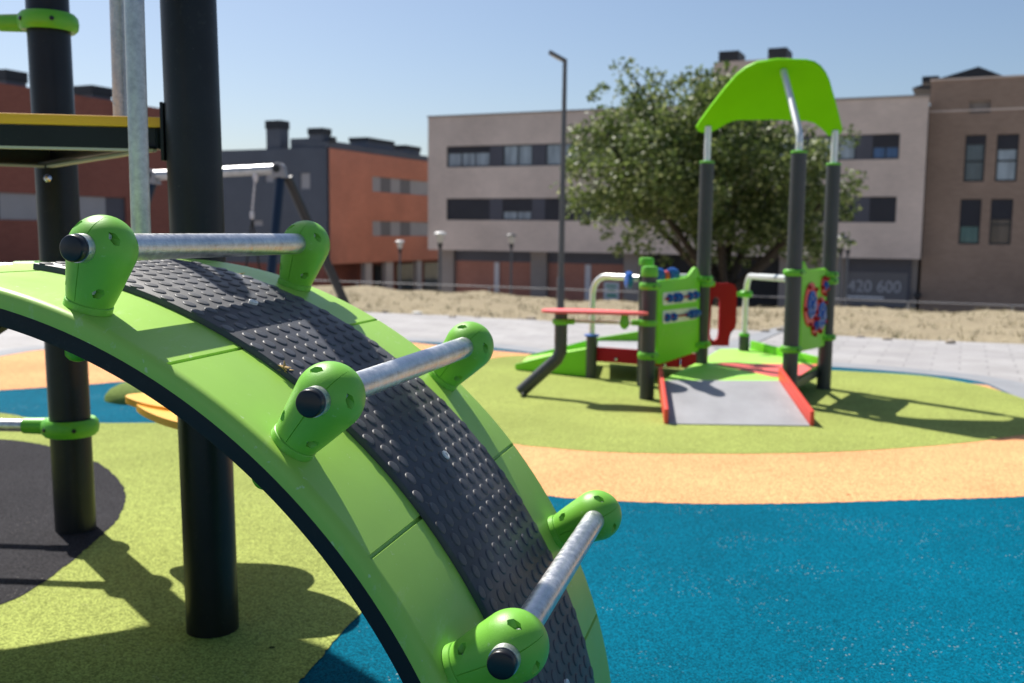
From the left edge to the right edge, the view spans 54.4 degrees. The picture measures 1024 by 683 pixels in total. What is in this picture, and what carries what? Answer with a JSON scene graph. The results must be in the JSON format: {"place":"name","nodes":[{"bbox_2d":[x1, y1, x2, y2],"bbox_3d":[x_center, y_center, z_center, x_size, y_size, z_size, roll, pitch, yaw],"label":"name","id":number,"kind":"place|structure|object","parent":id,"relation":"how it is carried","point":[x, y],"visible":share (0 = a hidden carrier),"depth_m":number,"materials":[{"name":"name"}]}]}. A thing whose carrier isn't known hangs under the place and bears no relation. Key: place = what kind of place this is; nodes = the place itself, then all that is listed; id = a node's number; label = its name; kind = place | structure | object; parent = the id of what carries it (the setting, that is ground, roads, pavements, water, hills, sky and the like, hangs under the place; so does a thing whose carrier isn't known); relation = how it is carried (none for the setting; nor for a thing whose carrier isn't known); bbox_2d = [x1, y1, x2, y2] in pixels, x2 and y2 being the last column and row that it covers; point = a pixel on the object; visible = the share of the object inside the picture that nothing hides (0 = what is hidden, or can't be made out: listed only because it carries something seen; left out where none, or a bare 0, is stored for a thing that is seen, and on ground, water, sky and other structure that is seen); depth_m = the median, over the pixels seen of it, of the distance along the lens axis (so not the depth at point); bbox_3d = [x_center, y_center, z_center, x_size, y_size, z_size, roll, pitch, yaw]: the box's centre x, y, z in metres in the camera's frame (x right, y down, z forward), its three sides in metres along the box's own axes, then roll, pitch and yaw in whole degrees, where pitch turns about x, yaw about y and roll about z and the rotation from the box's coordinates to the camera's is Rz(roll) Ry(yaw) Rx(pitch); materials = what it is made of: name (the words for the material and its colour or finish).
{"place":"outdoors","nodes":[
{"label":"outdoors","id":0,"kind":"place"},
{"bbox_2d":[0,439,125,603],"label":"black rubber surface","id":1,"kind":"object","parent":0,"point":[36,549],"visible":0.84,"depth_m":3.41,"materials":[{"name":"black rubber"}]},
{"bbox_2d":[104,382,142,404],"bbox_3d":[-2.131,0.281,5.841,0.490,0.109,0.490,1,6,0],"label":"play hump","id":2,"kind":"object","parent":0,"point":[117,394],"visible":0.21,"depth_m":5.66,"materials":[{"name":"green rubber"}]},
{"bbox_2d":[0,413,360,682],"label":"green rubber surface","id":3,"kind":"object","parent":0,"point":[108,606],"visible":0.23,"depth_m":2.66,"materials":[{"name":"rubber"}]},
{"bbox_2d":[0,0,238,638],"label":"play tower","id":4,"kind":"structure","parent":3,"relation":"on","point":[53,139],"depth_m":2.42,"materials":[{"name":"black metal"}]},
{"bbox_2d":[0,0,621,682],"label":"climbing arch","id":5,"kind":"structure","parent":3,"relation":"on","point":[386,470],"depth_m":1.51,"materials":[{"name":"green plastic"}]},
{"bbox_2d":[278,361,293,372],"bbox_3d":[-0.351,0.040,1.542,0.018,0.020,0.019,4,7,28],"label":"dry leaf","id":6,"kind":"object","parent":5,"relation":"on","point":[284,366],"visible":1,"depth_m":1.54,"materials":[{"name":"beige plant"}]},
{"bbox_2d":[0,341,1023,682],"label":"rubber surface","id":7,"kind":"object","parent":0,"point":[898,591],"visible":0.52,"depth_m":2.78,"materials":[{"name":"blue rubber"}]},
{"bbox_2d":[0,342,1023,503],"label":"orange rubber surface","id":8,"kind":"object","parent":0,"point":[992,468],"visible":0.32,"depth_m":4.18,"materials":[{"name":"orange rubber"}]},
{"bbox_2d":[0,312,1023,382],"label":"path","id":9,"kind":"structure","parent":0,"point":[1001,360],"depth_m":9.15,"materials":[{"name":"concrete"}]},
{"bbox_2d":[149,162,349,303],"bbox_3d":[-3.528,-1.111,11.398,3.133,1.846,1.665,1,6,7],"label":"swing frame","id":10,"kind":"object","parent":9,"relation":"on","point":[278,171],"visible":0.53,"depth_m":11.21,"materials":[{"name":"grey paint"}]},
{"bbox_2d":[245,172,259,268],"bbox_3d":[-3.336,-1.306,11.389,1.100,1.273,1.100,1,6,0],"label":"basket swing","id":11,"kind":"object","parent":10,"relation":"hanging from","point":[255,177],"visible":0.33,"depth_m":11.23,"materials":[{"name":"grey metal"}]},
{"bbox_2d":[945,339,955,343],"bbox_3d":[4.142,0.014,9.415,0.103,0.071,0.091,1,6,0],"label":"stone","id":12,"kind":"object","parent":9,"relation":"on","point":[950,341],"visible":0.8,"depth_m":9.38,"materials":[{"name":"beige stone"}]},
{"bbox_2d":[0,0,1023,155],"label":"sky","id":13,"kind":"structure","parent":0,"point":[377,69],"materials":[{"name":"blue"}]},
{"bbox_2d":[312,285,1023,343],"bbox_3d":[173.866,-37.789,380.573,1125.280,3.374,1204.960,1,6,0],"label":"terrain","id":14,"kind":"structure","parent":0,"point":[910,327],"depth_m":14.53,"materials":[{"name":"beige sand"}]},
{"bbox_2d":[0,69,168,262],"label":"apartment block","id":15,"kind":"structure","parent":14,"relation":"on","point":[104,187],"depth_m":41.41,"materials":[{"name":"red brick"}]},
{"bbox_2d":[0,192,36,219],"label":"window","id":16,"kind":"structure","parent":15,"relation":"in","point":[13,206],"depth_m":38.85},
{"bbox_2d":[79,196,105,219],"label":"window","id":17,"kind":"structure","parent":15,"relation":"in","point":[89,206],"depth_m":42.11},
{"bbox_2d":[222,120,437,289],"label":"apartment block","id":18,"kind":"structure","parent":14,"relation":"on","point":[365,199],"depth_m":64.01,"materials":[{"name":"orange brick"}]},
{"bbox_2d":[254,221,262,225],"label":"window","id":19,"kind":"structure","parent":18,"relation":"in","point":[256,223],"depth_m":63.35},
{"bbox_2d":[266,174,273,181],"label":"window","id":20,"kind":"structure","parent":18,"relation":"in","point":[269,178],"depth_m":62.64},
{"bbox_2d":[301,173,309,188],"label":"window","id":21,"kind":"structure","parent":18,"relation":"in","point":[305,177],"depth_m":61.55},
{"bbox_2d":[372,176,379,191],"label":"window","id":22,"kind":"structure","parent":18,"relation":"in","point":[375,180],"depth_m":66.02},
{"bbox_2d":[373,221,380,235],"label":"window","id":23,"kind":"structure","parent":18,"relation":"in","point":[376,224],"depth_m":66.44,"materials":[{"name":"grey glass"}]},
{"bbox_2d":[374,265,381,286],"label":"doorway","id":24,"kind":"structure","parent":18,"relation":"in","point":[377,268],"depth_m":69.30,"materials":[{"name":"paint"}]},
{"bbox_2d":[390,178,399,192],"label":"window","id":25,"kind":"structure","parent":18,"relation":"in","point":[394,183],"depth_m":68.20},
{"bbox_2d":[391,221,399,235],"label":"window","id":26,"kind":"structure","parent":18,"relation":"in","point":[395,226],"depth_m":68.58,"materials":[{"name":"grey glass"}]},
{"bbox_2d":[396,264,412,289],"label":"doorway","id":27,"kind":"structure","parent":18,"relation":"in","point":[406,269],"depth_m":72.68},
{"bbox_2d":[410,180,427,195],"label":"window","id":28,"kind":"structure","parent":18,"relation":"in","point":[416,187],"depth_m":71.19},
{"bbox_2d":[410,222,427,235],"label":"window","id":29,"kind":"structure","parent":18,"relation":"in","point":[416,228],"depth_m":71.53,"materials":[{"name":"grey glass"}]},
{"bbox_2d":[424,262,437,286],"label":"doorway","id":30,"kind":"structure","parent":18,"relation":"in","point":[430,269],"depth_m":76.17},
{"bbox_2d":[396,240,403,290],"bbox_3d":[-6.064,-3.662,53.932,0.490,3.654,0.490,1,6,0],"label":"park lamp","id":31,"kind":"object","parent":14,"relation":"on","point":[399,243],"visible":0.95,"depth_m":53.78,"materials":[{"name":"grey metal"}]},
{"bbox_2d":[506,233,516,294],"bbox_3d":[-0.044,-2.931,45.957,0.490,4.085,0.490,1,6,0],"label":"park lamp","id":32,"kind":"object","parent":14,"relation":"on","point":[511,237],"visible":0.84,"depth_m":45.77,"materials":[{"name":"grey metal"}]},
{"bbox_2d":[0,338,1023,398],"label":"kerb","id":33,"kind":"structure","parent":14,"relation":"on","point":[1011,387],"depth_m":7.40,"materials":[{"name":"grey concrete"}]},
{"bbox_2d":[526,316,535,319],"bbox_3d":[0.239,-0.276,12.562,0.111,0.090,0.149,4,7,28],"label":"stone","id":34,"kind":"object","parent":14,"relation":"on","point":[531,317],"visible":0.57,"depth_m":12.52,"materials":[{"name":"beige stone"}]},
{"bbox_2d":[548,50,566,307],"bbox_3d":[0.714,-2.510,16.020,0.318,4.227,0.140,1,6,0],"label":"street lamp","id":35,"kind":"object","parent":14,"relation":"on","point":[560,289],"visible":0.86,"depth_m":16.00,"materials":[{"name":"grey metal"}]},
{"bbox_2d":[314,280,1023,310],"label":"railing","id":36,"kind":"object","parent":14,"relation":"on","point":[908,302],"visible":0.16,"depth_m":23.43,"materials":[{"name":"grey metal"}]},
{"bbox_2d":[427,47,929,310],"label":"apartment block","id":37,"kind":"structure","parent":14,"relation":"on","point":[492,177],"depth_m":53.66,"materials":[{"name":"beige concrete"}]},
{"bbox_2d":[447,145,489,166],"bbox_3d":[-2.426,-10.364,55.814,2.695,1.162,0.072,3,7,24],"label":"window","id":38,"kind":"structure","parent":37,"relation":"in","point":[470,156],"depth_m":55.81,"materials":[{"name":"clear glass"}]},
{"bbox_2d":[447,198,489,219],"bbox_3d":[-2.456,-7.453,56.137,2.695,1.204,0.072,3,7,24],"label":"window","id":39,"kind":"structure","parent":37,"relation":"in","point":[477,208],"depth_m":56.10,"materials":[{"name":"black glass"}]},
{"bbox_2d":[503,198,531,219],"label":"window","id":40,"kind":"structure","parent":37,"relation":"in","point":[513,208],"depth_m":54.88,"materials":[{"name":"clear glass"}]},
{"bbox_2d":[503,144,532,165],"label":"window","id":41,"kind":"structure","parent":37,"relation":"in","point":[513,155],"depth_m":54.57,"materials":[{"name":"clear glass"}]},
{"bbox_2d":[545,198,578,220],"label":"window","id":42,"kind":"structure","parent":37,"relation":"in","point":[552,205],"depth_m":53.95,"materials":[{"name":"black glass"}]},
{"bbox_2d":[546,143,579,165],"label":"window","id":43,"kind":"structure","parent":37,"relation":"in","point":[553,151],"depth_m":53.68,"materials":[{"name":"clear glass"}]},
{"bbox_2d":[595,199,623,220],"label":"window","id":44,"kind":"structure","parent":37,"relation":"in","point":[611,219],"depth_m":52.72,"materials":[{"name":"grey glass"}]},
{"bbox_2d":[603,282,618,299],"bbox_3d":[5.398,-2.658,54.071,0.884,1.142,0.026,3,7,24],"label":"poster","id":45,"kind":"object","parent":37,"relation":"attached to","point":[612,286],"visible":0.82,"depth_m":54.04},
{"bbox_2d":[641,254,779,307],"bbox_3d":[10.229,-2.930,51.918,7.292,3.184,0.080,3,7,24],"label":"doorway","id":46,"kind":"structure","parent":37,"relation":"in","point":[758,287],"depth_m":50.89,"materials":[{"name":"paint"}]},
{"bbox_2d":[816,197,853,221],"bbox_3d":[15.567,-6.362,48.011,1.669,1.204,0.072,3,7,24],"label":"window","id":47,"kind":"structure","parent":37,"relation":"in","point":[850,207],"depth_m":47.82,"materials":[{"name":"black glass"}]},
{"bbox_2d":[820,135,855,159],"bbox_3d":[15.598,-9.273,47.688,1.669,1.162,0.072,3,7,24],"label":"window","id":48,"kind":"structure","parent":37,"relation":"in","point":[848,153],"depth_m":47.54,"materials":[{"name":"clear glass"}]},
{"bbox_2d":[869,197,896,222],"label":"window","id":49,"kind":"structure","parent":37,"relation":"in","point":[882,209],"depth_m":47.09,"materials":[{"name":"grey glass"}]},
{"bbox_2d":[872,134,899,158],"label":"window","id":50,"kind":"structure","parent":37,"relation":"in","point":[892,141],"depth_m":46.78,"materials":[{"name":"blue glass"}]},
{"bbox_2d":[549,57,868,306],"bbox_3d":[5.339,-2.988,26.815,7.761,9.069,7.429,4,7,28],"label":"broadleaf tree","id":51,"kind":"object","parent":14,"relation":"on","point":[663,181],"visible":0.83,"depth_m":25.67,"materials":[{"name":"green plant"}]},
{"bbox_2d":[844,239,851,306],"bbox_3d":[14.768,-2.515,43.974,0.490,4.005,0.490,1,6,0],"label":"park lamp","id":52,"kind":"object","parent":14,"relation":"on","point":[847,250],"visible":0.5,"depth_m":43.86,"materials":[{"name":"grey metal"}]},
{"bbox_2d":[912,66,1023,312],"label":"apartment block","id":53,"kind":"structure","parent":14,"relation":"on","point":[973,240],"depth_m":46.33,"materials":[{"name":"brown brick"}]},
{"bbox_2d":[958,199,981,243],"bbox_3d":[21.424,-5.603,46.575,0.892,2.096,0.072,3,7,24],"label":"window","id":54,"kind":"structure","parent":53,"relation":"in","point":[970,209],"depth_m":46.56,"materials":[{"name":"teal glass"}]},
{"bbox_2d":[963,135,985,181],"bbox_3d":[21.489,-8.499,46.237,0.864,2.138,0.072,3,7,24],"label":"window","id":55,"kind":"structure","parent":53,"relation":"in","point":[974,160],"depth_m":46.23,"materials":[{"name":"grey glass"}]},
{"bbox_2d":[989,199,1012,244],"bbox_3d":[22.609,-5.531,46.040,0.913,2.096,0.072,3,7,24],"label":"window","id":56,"kind":"structure","parent":53,"relation":"in","point":[1001,209],"depth_m":46.03,"materials":[{"name":"grey glass"}]},
{"bbox_2d":[995,134,1018,180],"bbox_3d":[22.710,-8.425,45.687,0.905,2.138,0.072,3,7,24],"label":"window","id":57,"kind":"structure","parent":53,"relation":"in","point":[1006,160],"depth_m":45.68,"materials":[{"name":"grey glass"}]},
{"bbox_2d":[461,355,1023,453],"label":"green rubber surface","id":58,"kind":"object","parent":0,"point":[606,409],"visible":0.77,"depth_m":5.46,"materials":[{"name":"rubber"}]},
{"bbox_2d":[515,58,841,425],"bbox_3d":[1.064,-0.701,6.390,2.064,2.066,2.672,1,6,0],"label":"toddler play unit","id":59,"kind":"object","parent":58,"relation":"on","point":[757,384],"visible":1,"depth_m":6.09,"materials":[{"name":"paint"}]},
{"bbox_2d":[713,326,783,348],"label":"path","id":60,"kind":"structure","parent":0,"point":[756,337],"depth_m":9.61,"materials":[{"name":"grey concrete"}]},
{"label":"road","id":61,"kind":"structure","parent":0,"visible":0},
{"bbox_2d":[434,232,445,291],"bbox_3d":[-2.887,-2.331,39.990,0.490,4.150,0.490,1,6,0],"label":"park lamp","id":62,"kind":"object","parent":61,"relation":"on","point":[440,237],"visible":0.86,"depth_m":39.76,"materials":[{"name":"grey metal"}]},
{"bbox_2d":[837,235,847,306],"bbox_3d":[11.821,-1.750,36.013,0.490,4.180,0.490,1,6,0],"label":"park lamp","id":63,"kind":"object","parent":61,"relation":"on","point":[839,268],"visible":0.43,"depth_m":35.86,"materials":[{"name":"grey metal"}]}
]}

